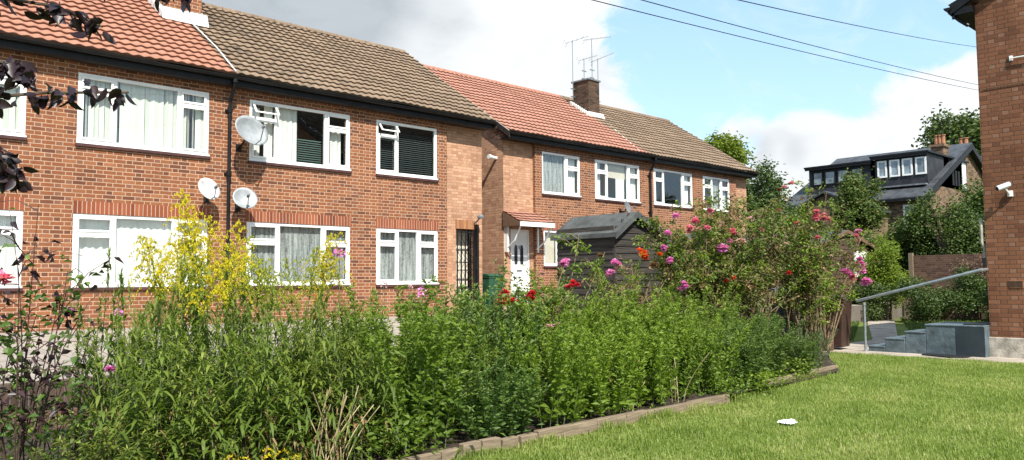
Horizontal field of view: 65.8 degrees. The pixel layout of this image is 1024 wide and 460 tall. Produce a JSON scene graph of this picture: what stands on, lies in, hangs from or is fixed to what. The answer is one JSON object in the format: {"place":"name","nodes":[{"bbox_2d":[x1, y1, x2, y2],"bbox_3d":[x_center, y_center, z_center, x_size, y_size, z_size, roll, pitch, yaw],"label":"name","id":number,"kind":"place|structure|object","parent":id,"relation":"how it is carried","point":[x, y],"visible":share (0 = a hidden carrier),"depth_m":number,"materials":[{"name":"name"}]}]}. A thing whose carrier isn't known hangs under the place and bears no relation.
{"place":"outdoors","nodes":[
{"label":"outdoors","id":0,"kind":"place"},
{"bbox_2d":[0,356,837,459],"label":"flower bed soil","id":1,"kind":"structure","parent":0,"point":[461,437],"depth_m":7.29,"materials":[{"name":"brown soil"}]},
{"bbox_2d":[0,410,115,459],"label":"ground cover","id":2,"kind":"object","parent":1,"relation":"on","point":[10,456],"visible":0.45,"depth_m":5.34,"materials":[{"name":"green plant"}]},
{"bbox_2d":[0,191,123,459],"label":"rose bush","id":3,"kind":"object","parent":1,"relation":"on","point":[24,370],"visible":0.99,"depth_m":4.72,"materials":[{"name":"green plant"}]},
{"bbox_2d":[14,335,111,459],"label":"dead stems","id":4,"kind":"object","parent":1,"relation":"on","point":[75,433],"visible":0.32,"depth_m":5.61,"materials":[{"name":"plant"}]},
{"bbox_2d":[14,297,210,459],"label":"goldenrod","id":5,"kind":"object","parent":1,"relation":"on","point":[85,389],"visible":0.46,"depth_m":5.60,"materials":[{"name":"green plant"}]},
{"bbox_2d":[30,246,198,457],"bbox_3d":[-2.913,0.989,6.060,1.404,1.721,1.312,-2,-4,19],"label":"goldenrod","id":6,"kind":"object","parent":1,"relation":"on","point":[123,302],"visible":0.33,"depth_m":5.90,"materials":[{"name":"green plant"}]},
{"bbox_2d":[28,413,227,459],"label":"goldenrod","id":7,"kind":"object","parent":1,"relation":"on","point":[123,454],"visible":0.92,"depth_m":4.54,"materials":[{"name":"green plant"}]},
{"bbox_2d":[26,306,256,459],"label":"goldenrod","id":8,"kind":"object","parent":1,"relation":"on","point":[138,395],"visible":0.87,"depth_m":4.86,"materials":[{"name":"green plant"}]},
{"bbox_2d":[27,369,261,459],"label":"goldenrod","id":9,"kind":"object","parent":1,"relation":"on","point":[94,416],"visible":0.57,"depth_m":4.77,"materials":[{"name":"green plant"}]},
{"bbox_2d":[49,261,256,459],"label":"goldenrod","id":10,"kind":"object","parent":1,"relation":"on","point":[133,334],"visible":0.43,"depth_m":5.55,"materials":[{"name":"green plant"}]},
{"bbox_2d":[70,235,278,459],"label":"goldenrod","id":11,"kind":"object","parent":1,"relation":"on","point":[157,293],"visible":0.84,"depth_m":5.58,"materials":[{"name":"yellow plant"}]},
{"bbox_2d":[71,313,283,459],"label":"goldenrod","id":12,"kind":"object","parent":1,"relation":"on","point":[174,394],"visible":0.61,"depth_m":5.20,"materials":[{"name":"green plant"}]},
{"bbox_2d":[82,281,276,458],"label":"goldenrod","id":13,"kind":"object","parent":1,"relation":"on","point":[170,308],"visible":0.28,"depth_m":5.73,"materials":[{"name":"green plant"}]},
{"bbox_2d":[97,215,276,456],"bbox_3d":[-2.508,0.897,6.063,1.499,2.006,1.240,1,-4,-22],"label":"goldenrod","id":14,"kind":"object","parent":1,"relation":"on","point":[197,250],"visible":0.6,"depth_m":6.08,"materials":[{"name":"yellow plant"}]},
{"bbox_2d":[116,189,258,441],"bbox_3d":[-2.665,0.808,6.451,1.378,2.309,1.312,0,-4,-13],"label":"goldenrod","id":15,"kind":"object","parent":1,"relation":"on","point":[193,237],"visible":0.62,"depth_m":6.58,"materials":[{"name":"yellow plant"}]},
{"bbox_2d":[94,359,315,459],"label":"goldenrod","id":16,"kind":"object","parent":1,"relation":"on","point":[198,426],"visible":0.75,"depth_m":4.99,"materials":[{"name":"green plant"}]},
{"bbox_2d":[163,272,287,443],"bbox_3d":[-2.454,1.102,6.568,1.406,1.551,1.302,-2,-4,25],"label":"goldenrod","id":17,"kind":"object","parent":1,"relation":"on","point":[233,319],"visible":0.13,"depth_m":6.49,"materials":[{"name":"green plant"}]},
{"bbox_2d":[127,303,330,459],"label":"goldenrod","id":18,"kind":"object","parent":1,"relation":"on","point":[240,386],"visible":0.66,"depth_m":5.46,"materials":[{"name":"green plant"}]},
{"bbox_2d":[152,251,311,459],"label":"goldenrod","id":19,"kind":"object","parent":1,"relation":"on","point":[188,299],"visible":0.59,"depth_m":6.00,"materials":[{"name":"yellow plant"}]},
{"bbox_2d":[157,281,317,459],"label":"goldenrod","id":20,"kind":"object","parent":1,"relation":"on","point":[261,322],"visible":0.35,"depth_m":6.15,"materials":[{"name":"green plant"}]},
{"bbox_2d":[193,235,311,448],"bbox_3d":[-2.312,0.943,6.532,1.369,1.876,1.478,3,-5,-41],"label":"goldenrod","id":21,"kind":"object","parent":1,"relation":"on","point":[262,271],"visible":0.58,"depth_m":6.57,"materials":[{"name":"yellow plant"}]},
{"bbox_2d":[229,246,348,455],"bbox_3d":[-1.948,1.018,6.850,1.478,1.751,1.369,0,-4,-6],"label":"goldenrod","id":22,"kind":"object","parent":1,"relation":"on","point":[290,295],"visible":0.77,"depth_m":6.75,"materials":[{"name":"green plant"}]},
{"bbox_2d":[209,335,373,459],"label":"goldenrod","id":23,"kind":"object","parent":1,"relation":"on","point":[278,420],"visible":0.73,"depth_m":5.51,"materials":[{"name":"green plant"}]},
{"bbox_2d":[219,301,375,456],"bbox_3d":[-1.742,1.197,6.329,1.404,1.281,1.312,1,-4,-23],"label":"goldenrod","id":24,"kind":"object","parent":1,"relation":"on","point":[301,351],"visible":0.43,"depth_m":6.34,"materials":[{"name":"green plant"}]},
{"bbox_2d":[229,305,398,459],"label":"goldenrod","id":25,"kind":"object","parent":1,"relation":"on","point":[281,361],"visible":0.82,"depth_m":5.91,"materials":[{"name":"green plant"}]},
{"bbox_2d":[261,232,400,429],"bbox_3d":[-1.710,0.999,7.301,1.378,1.976,1.312,0,-4,-14],"label":"goldenrod","id":26,"kind":"object","parent":1,"relation":"on","point":[322,275],"visible":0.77,"depth_m":7.18,"materials":[{"name":"yellow plant"}]},
{"bbox_2d":[266,285,403,458],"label":"goldenrod","id":27,"kind":"object","parent":1,"relation":"on","point":[324,313],"visible":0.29,"depth_m":6.63,"materials":[{"name":"green plant"}]},
{"bbox_2d":[254,298,422,459],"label":"goldenrod","id":28,"kind":"object","parent":1,"relation":"on","point":[353,399],"visible":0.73,"depth_m":5.99,"materials":[{"name":"green plant"}]},
{"bbox_2d":[270,299,416,441],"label":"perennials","id":29,"kind":"object","parent":1,"relation":"on","point":[353,330],"visible":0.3,"depth_m":6.76,"materials":[{"name":"green plant"}]},
{"bbox_2d":[311,386,379,459],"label":"dead stems","id":30,"kind":"object","parent":1,"relation":"on","point":[338,429],"visible":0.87,"depth_m":5.79,"materials":[{"name":"plant"}]},
{"bbox_2d":[315,281,421,432],"bbox_3d":[-1.245,1.150,7.220,1.122,1.389,0.991,0,-4,-6],"label":"leafy perennial","id":31,"kind":"object","parent":1,"relation":"on","point":[399,360],"visible":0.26,"depth_m":7.21,"materials":[{"name":"green plant"}]},
{"bbox_2d":[305,305,466,459],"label":"goldenrod","id":32,"kind":"object","parent":1,"relation":"on","point":[365,390],"visible":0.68,"depth_m":6.12,"materials":[{"name":"green plant"}]},
{"bbox_2d":[314,409,483,459],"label":"ground cover","id":33,"kind":"object","parent":1,"relation":"on","point":[402,436],"visible":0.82,"depth_m":6.09,"materials":[{"name":"green plant"}]},
{"bbox_2d":[334,273,505,452],"bbox_3d":[-0.784,1.090,6.730,1.296,1.437,1.467,2,-4,-28],"label":"leafy perennial","id":34,"kind":"object","parent":1,"relation":"on","point":[424,390],"visible":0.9,"depth_m":6.50,"materials":[{"name":"green plant"}]},
{"bbox_2d":[376,283,503,429],"bbox_3d":[-0.640,1.181,7.496,1.138,1.355,1.113,-3,-5,33],"label":"leafy perennial","id":35,"kind":"object","parent":1,"relation":"on","point":[490,362],"visible":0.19,"depth_m":7.29,"materials":[{"name":"green plant"}]},
{"bbox_2d":[391,283,515,392],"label":"leafy perennial","id":36,"kind":"object","parent":1,"relation":"on","point":[488,317],"visible":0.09,"depth_m":8.34,"materials":[{"name":"green plant"}]},
{"bbox_2d":[432,338,550,439],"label":"leafy perennial","id":37,"kind":"object","parent":1,"relation":"on","point":[468,421],"visible":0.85,"depth_m":6.82,"materials":[{"name":"green plant"}]},
{"bbox_2d":[445,258,548,419],"bbox_3d":[-0.246,1.087,7.889,1.190,1.588,1.300,2,-5,-34],"label":"leafy perennial","id":38,"kind":"object","parent":1,"relation":"on","point":[510,322],"visible":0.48,"depth_m":7.58,"materials":[{"name":"green plant"}]},
{"bbox_2d":[461,232,605,385],"bbox_3d":[0.619,0.979,9.708,2.916,2.040,1.442,3,-5,-43],"label":"rose bush","id":39,"kind":"object","parent":1,"relation":"on","point":[532,293],"visible":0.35,"depth_m":9.24,"materials":[{"name":"green plant"}]},
{"bbox_2d":[492,296,613,428],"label":"leafy perennial","id":40,"kind":"object","parent":1,"relation":"on","point":[561,389],"visible":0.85,"depth_m":7.33,"materials":[{"name":"green plant"}]},
{"bbox_2d":[536,275,623,352],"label":"leafy perennial","id":41,"kind":"object","parent":1,"relation":"on","point":[596,309],"visible":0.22,"depth_m":9.73,"materials":[{"name":"green plant"}]},
{"bbox_2d":[533,298,644,409],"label":"leafy perennial","id":42,"kind":"object","parent":1,"relation":"on","point":[613,365],"visible":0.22,"depth_m":8.45,"materials":[{"name":"green plant"}]},
{"bbox_2d":[541,332,659,417],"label":"leafy perennial","id":43,"kind":"object","parent":1,"relation":"on","point":[590,394],"visible":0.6,"depth_m":7.88,"materials":[{"name":"green plant"}]},
{"bbox_2d":[564,309,668,388],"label":"leafy perennial","id":44,"kind":"object","parent":1,"relation":"on","point":[627,330],"visible":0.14,"depth_m":8.94,"materials":[{"name":"green plant"}]},
{"bbox_2d":[579,247,688,321],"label":"rose bush","id":45,"kind":"object","parent":1,"relation":"on","point":[618,265],"visible":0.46,"depth_m":12.28,"materials":[{"name":"green plant"}]},
{"bbox_2d":[585,302,695,408],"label":"leafy perennial","id":46,"kind":"object","parent":1,"relation":"on","point":[657,376],"visible":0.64,"depth_m":8.44,"materials":[{"name":"green plant"}]},
{"bbox_2d":[594,252,701,394],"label":"leafy perennial","id":47,"kind":"object","parent":1,"relation":"on","point":[628,301],"visible":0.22,"depth_m":9.53,"materials":[{"name":"green plant"}]},
{"bbox_2d":[613,302,713,399],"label":"leafy perennial","id":48,"kind":"object","parent":1,"relation":"on","point":[682,384],"visible":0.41,"depth_m":8.93,"materials":[{"name":"green plant"}]},
{"bbox_2d":[647,280,751,394],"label":"leafy perennial","id":49,"kind":"object","parent":1,"relation":"on","point":[711,360],"visible":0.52,"depth_m":9.30,"materials":[{"name":"green plant"}]},
{"bbox_2d":[631,180,782,324],"bbox_3d":[3.122,0.684,13.214,3.010,3.054,1.624,3,-5,-43],"label":"rose bush","id":50,"kind":"object","parent":1,"relation":"on","point":[714,273],"visible":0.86,"depth_m":13.13,"materials":[{"name":"green plant"}]},
{"bbox_2d":[694,317,783,387],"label":"leafy perennial","id":51,"kind":"object","parent":1,"relation":"on","point":[759,364],"visible":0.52,"depth_m":9.73,"materials":[{"name":"green plant"}]},
{"bbox_2d":[701,320,783,385],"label":"leafy perennial","id":52,"kind":"object","parent":1,"relation":"on","point":[746,353],"visible":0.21,"depth_m":10.33,"materials":[{"name":"green plant"}]},
{"bbox_2d":[686,183,812,326],"bbox_3d":[4.388,0.731,14.293,2.898,3.082,1.675,3,-5,-43],"label":"rose bush","id":53,"kind":"object","parent":1,"relation":"on","point":[765,291],"visible":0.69,"depth_m":14.07,"materials":[{"name":"green plant"}]},
{"bbox_2d":[707,367,812,393],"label":"ground cover","id":54,"kind":"object","parent":1,"relation":"on","point":[767,377],"visible":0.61,"depth_m":9.72,"materials":[{"name":"green plant"}]},
{"bbox_2d":[720,326,820,377],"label":"leafy perennial","id":55,"kind":"object","parent":1,"relation":"on","point":[778,360],"visible":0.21,"depth_m":10.85,"materials":[{"name":"green plant"}]},
{"bbox_2d":[771,326,820,375],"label":"leafy perennial","id":56,"kind":"object","parent":1,"relation":"on","point":[801,352],"visible":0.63,"depth_m":11.15,"materials":[{"name":"green plant"}]},
{"bbox_2d":[779,327,838,367],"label":"needle shrub","id":57,"kind":"object","parent":1,"relation":"on","point":[818,357],"visible":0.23,"depth_m":12.10,"materials":[{"name":"green plant"}]},
{"bbox_2d":[0,302,903,383],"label":"forecourt paving","id":58,"kind":"structure","parent":0,"point":[856,312],"depth_m":12.05,"materials":[{"name":"concrete"}]},
{"bbox_2d":[0,0,497,332],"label":"brick house","id":59,"kind":"structure","parent":58,"relation":"on","point":[371,152],"depth_m":16.69,"materials":[{"name":"brown brick"}]},
{"bbox_2d":[0,210,22,290],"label":"window","id":60,"kind":"structure","parent":59,"relation":"in","point":[7,255],"depth_m":13.55,"materials":[{"name":"white plastic"}]},
{"bbox_2d":[0,60,26,140],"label":"window","id":61,"kind":"structure","parent":59,"relation":"in","point":[13,128],"depth_m":13.69,"materials":[{"name":"white plastic"}]},
{"bbox_2d":[71,213,208,290],"bbox_3d":[-7.004,0.437,14.986,2.470,1.385,0.225,3,-5,-43],"label":"window","id":62,"kind":"structure","parent":59,"relation":"in","point":[93,236],"depth_m":14.75,"materials":[{"name":"white plastic"}]},
{"bbox_2d":[75,72,209,158],"bbox_3d":[-7.023,-2.142,15.163,2.440,1.355,0.227,3,-5,-43],"label":"window","id":63,"kind":"structure","parent":59,"relation":"in","point":[157,137],"depth_m":15.21,"materials":[{"name":"white plastic"}]},
{"bbox_2d":[233,187,257,211],"bbox_3d":[-5.443,-0.628,16.015,0.535,0.471,0.520,-1,-4,9],"label":"satellite dish","id":64,"kind":"object","parent":59,"relation":"attached to","point":[245,198],"visible":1,"depth_m":15.98,"materials":[{"name":"grey metal"}]},
{"bbox_2d":[235,115,267,151],"bbox_3d":[-5.294,-1.980,16.110,0.640,0.700,0.727,1,-4,-18],"label":"satellite dish","id":65,"kind":"object","parent":59,"relation":"attached to","point":[251,130],"visible":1,"depth_m":16.15,"materials":[{"name":"grey metal"}]},
{"bbox_2d":[246,222,351,287],"bbox_3d":[-4.618,0.565,17.197,2.500,1.385,0.198,3,-5,-43],"label":"window","id":66,"kind":"structure","parent":59,"relation":"in","point":[274,241],"depth_m":17.15,"materials":[{"name":"white plastic"}]},
{"bbox_2d":[248,99,351,173],"bbox_3d":[-4.600,-2.017,17.341,2.460,1.355,0.367,3,-5,-43],"label":"window","id":67,"kind":"structure","parent":59,"relation":"in","point":[285,152],"depth_m":17.31,"materials":[{"name":"white plastic"}]},
{"bbox_2d":[376,119,438,181],"bbox_3d":[-2.546,-1.905,19.270,1.840,1.355,0.351,3,-5,-43],"label":"window","id":68,"kind":"structure","parent":59,"relation":"in","point":[380,172],"depth_m":19.30,"materials":[{"name":"white plastic"}]},
{"bbox_2d":[376,228,439,286],"bbox_3d":[-2.541,0.677,19.137,1.850,1.385,0.198,3,-5,-43],"label":"window","id":69,"kind":"structure","parent":59,"relation":"in","point":[395,244],"depth_m":19.17,"materials":[{"name":"white plastic"}]},
{"bbox_2d":[456,230,467,313],"bbox_3d":[-1.431,1.102,20.732,0.640,2.180,0.050,3,-5,-43],"label":"inner door","id":70,"kind":"structure","parent":59,"relation":"in","point":[459,237],"depth_m":20.81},
{"bbox_2d":[423,64,758,307],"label":"brick house","id":71,"kind":"structure","parent":58,"relation":"on","point":[557,164],"depth_m":26.20,"materials":[{"name":"red brick"}]},
{"bbox_2d":[511,229,529,306],"bbox_3d":[0.210,1.130,23.621,0.780,2.280,0.142,3,-5,-43],"label":"front door","id":72,"kind":"structure","parent":71,"relation":"in","point":[520,248],"depth_m":23.67,"materials":[{"name":"white plastic"}]},
{"bbox_2d":[542,151,581,198],"bbox_3d":[1.516,-1.709,24.909,1.780,1.365,0.224,3,-5,-43],"label":"window","id":73,"kind":"structure","parent":71,"relation":"in","point":[568,174],"depth_m":25.01,"materials":[{"name":"white plastic"}]},
{"bbox_2d":[595,159,641,204],"bbox_3d":[3.549,-1.599,26.809,2.410,1.365,0.225,3,-5,-43],"label":"window","id":74,"kind":"structure","parent":71,"relation":"in","point":[615,170],"depth_m":27.00,"materials":[{"name":"white plastic"}]},
{"bbox_2d":[653,168,692,209],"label":"window","id":75,"kind":"structure","parent":71,"relation":"in","point":[684,183],"depth_m":29.32,"materials":[{"name":"white plastic"}]},
{"bbox_2d":[703,176,729,212],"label":"window","id":76,"kind":"structure","parent":71,"relation":"in","point":[722,189],"depth_m":31.09,"materials":[{"name":"white plastic"}]},
{"bbox_2d":[202,0,979,200],"label":"sky","id":77,"kind":"structure","parent":0,"point":[799,110],"materials":[{"name":"blue"}]},
{"bbox_2d":[550,211,667,322],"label":"garden shed","id":78,"kind":"structure","parent":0,"point":[611,236],"depth_m":15.47,"materials":[{"name":"wood"}]},
{"bbox_2d":[445,350,1023,459],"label":"lawn","id":79,"kind":"structure","parent":0,"point":[851,369],"depth_m":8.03,"materials":[{"name":"green plant"}]},
{"bbox_2d":[0,0,191,193],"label":"plum tree","id":80,"kind":"object","parent":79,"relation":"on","point":[25,76],"visible":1,"depth_m":2.98,"materials":[{"name":"purple plant"}]},
{"bbox_2d":[386,432,537,459],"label":"timber edging","id":81,"kind":"object","parent":79,"relation":"on","point":[485,443],"visible":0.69,"depth_m":6.39,"materials":[{"name":"beige wood"}]},
{"bbox_2d":[533,394,729,440],"bbox_3d":[1.348,1.894,7.992,3.166,0.161,0.086,3,-5,-44],"label":"timber edging","id":82,"kind":"object","parent":79,"relation":"on","point":[578,428],"visible":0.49,"depth_m":7.62,"materials":[{"name":"beige wood"}]},
{"bbox_2d":[730,356,828,401],"bbox_3d":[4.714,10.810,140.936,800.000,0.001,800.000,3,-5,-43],"label":"ground","id":83,"kind":"structure","parent":0,"point":[732,397],"depth_m":10.26,"materials":[{"name":"soil"}]},
{"bbox_2d":[0,364,263,432],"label":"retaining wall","id":84,"kind":"structure","parent":83,"relation":"on","point":[12,400],"depth_m":7.47,"materials":[{"name":"stone"}]},
{"bbox_2d":[703,127,756,167],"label":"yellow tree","id":85,"kind":"object","parent":83,"relation":"on","point":[734,149],"visible":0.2,"depth_m":44.52,"materials":[{"name":"green plant"}]},
{"bbox_2d":[740,155,797,227],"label":"green tree","id":86,"kind":"object","parent":83,"relation":"on","point":[765,184],"visible":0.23,"depth_m":41.01,"materials":[{"name":"green plant"}]},
{"bbox_2d":[757,177,881,351],"bbox_3d":[5.724,0.678,15.085,3.612,3.271,1.709,3,-5,-43],"label":"rose bush","id":87,"kind":"object","parent":83,"relation":"on","point":[812,262],"visible":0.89,"depth_m":14.96,"materials":[{"name":"green plant"}]},
{"bbox_2d":[791,191,891,239],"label":"brick outbuilding","id":88,"kind":"structure","parent":83,"relation":"on","point":[819,197],"depth_m":40.25,"materials":[{"name":"brick"}]},
{"bbox_2d":[827,166,894,237],"bbox_3d":[14.651,0.446,33.446,2.689,6.321,2.790,3,-5,-43],"label":"rowan tree","id":89,"kind":"object","parent":83,"relation":"on","point":[855,193],"visible":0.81,"depth_m":33.05,"materials":[{"name":"green plant"}]},
{"bbox_2d":[874,207,936,284],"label":"hedge bush","id":90,"kind":"object","parent":83,"relation":"on","point":[899,234],"visible":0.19,"depth_m":30.55,"materials":[{"name":"green plant"}]},
{"bbox_2d":[896,188,985,270],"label":"hedge bush","id":91,"kind":"object","parent":83,"relation":"on","point":[937,236],"visible":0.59,"depth_m":29.15,"materials":[{"name":"green plant"}]},
{"bbox_2d":[911,102,981,155],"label":"tall tree","id":92,"kind":"object","parent":83,"relation":"on","point":[961,126],"visible":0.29,"depth_m":66.43,"materials":[{"name":"green plant"}]},
{"bbox_2d":[908,253,987,319],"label":"garden wall","id":93,"kind":"structure","parent":83,"relation":"on","point":[933,267],"depth_m":27.79,"materials":[{"name":"brick"}]},
{"bbox_2d":[945,168,983,219],"bbox_3d":[18.365,0.252,30.772,3.531,6.291,3.537,2,-4,-29],"label":"ivy tree","id":94,"kind":"object","parent":83,"relation":"on","point":[976,199],"visible":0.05,"depth_m":30.32,"materials":[{"name":"green plant"}]},
{"bbox_2d":[943,0,1023,357],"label":"brick building","id":95,"kind":"structure","parent":83,"relation":"on","point":[997,26],"depth_m":14.13,"materials":[{"name":"brown brick"}]},
{"bbox_2d":[847,320,897,347],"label":"garden path","id":96,"kind":"structure","parent":0,"point":[880,330],"depth_m":20.70,"materials":[{"name":"concrete"}]},
{"bbox_2d":[787,134,982,301],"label":"dormer house","id":97,"kind":"structure","parent":0,"point":[941,167],"depth_m":42.39,"materials":[{"name":"tile"}]},
{"bbox_2d":[850,319,940,342],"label":"back lawn","id":98,"kind":"structure","parent":0,"point":[901,328],"depth_m":21.94,"materials":[{"name":"green plant"}]},
{"bbox_2d":[735,230,877,303],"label":"rose bush","id":99,"kind":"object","parent":98,"relation":"on","point":[869,249],"depth_m":27.12,"materials":[{"name":"plant"}]},
{"bbox_2d":[848,278,900,321],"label":"dark shrub","id":100,"kind":"object","parent":98,"relation":"on","point":[863,291],"visible":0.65,"depth_m":26.62,"materials":[{"name":"green plant"}]},
{"bbox_2d":[853,232,912,319],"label":"bright shrub","id":101,"kind":"object","parent":98,"relation":"on","point":[886,257],"visible":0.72,"depth_m":27.30,"materials":[{"name":"green plant"}]},
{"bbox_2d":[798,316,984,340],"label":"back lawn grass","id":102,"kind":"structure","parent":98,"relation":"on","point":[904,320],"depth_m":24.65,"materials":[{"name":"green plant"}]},
{"bbox_2d":[891,274,960,322],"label":"dark shrub","id":103,"kind":"object","parent":98,"relation":"on","point":[931,304],"visible":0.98,"depth_m":25.64,"materials":[{"name":"green plant"}]},
{"bbox_2d":[944,260,987,320],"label":"dark shrub","id":104,"kind":"object","parent":98,"relation":"on","point":[969,291],"visible":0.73,"depth_m":25.71,"materials":[{"name":"green plant"}]},
{"bbox_2d":[810,347,1023,363],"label":"path","id":105,"kind":"structure","parent":0,"point":[849,350],"depth_m":14.64,"materials":[{"name":"concrete"}]},
{"bbox_2d":[821,296,852,346],"bbox_3d":[6.520,1.869,16.045,0.643,1.070,0.600,-4,-5,41],"label":"wheelie bin","id":106,"kind":"object","parent":105,"relation":"on","point":[842,337],"visible":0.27,"depth_m":15.78,"materials":[{"name":"brown plastic"}]},
{"bbox_2d":[856,268,988,350],"bbox_3d":[7.631,1.526,14.819,2.292,1.597,0.249,-3,-5,38],"label":"handrail","id":107,"kind":"object","parent":105,"relation":"on","point":[908,288],"visible":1,"depth_m":15.04,"materials":[{"name":"metal"}]},
{"bbox_2d":[868,322,989,357],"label":"entrance steps","id":108,"kind":"structure","parent":105,"relation":"on","point":[963,338],"depth_m":14.49,"materials":[{"name":"grey paint"}]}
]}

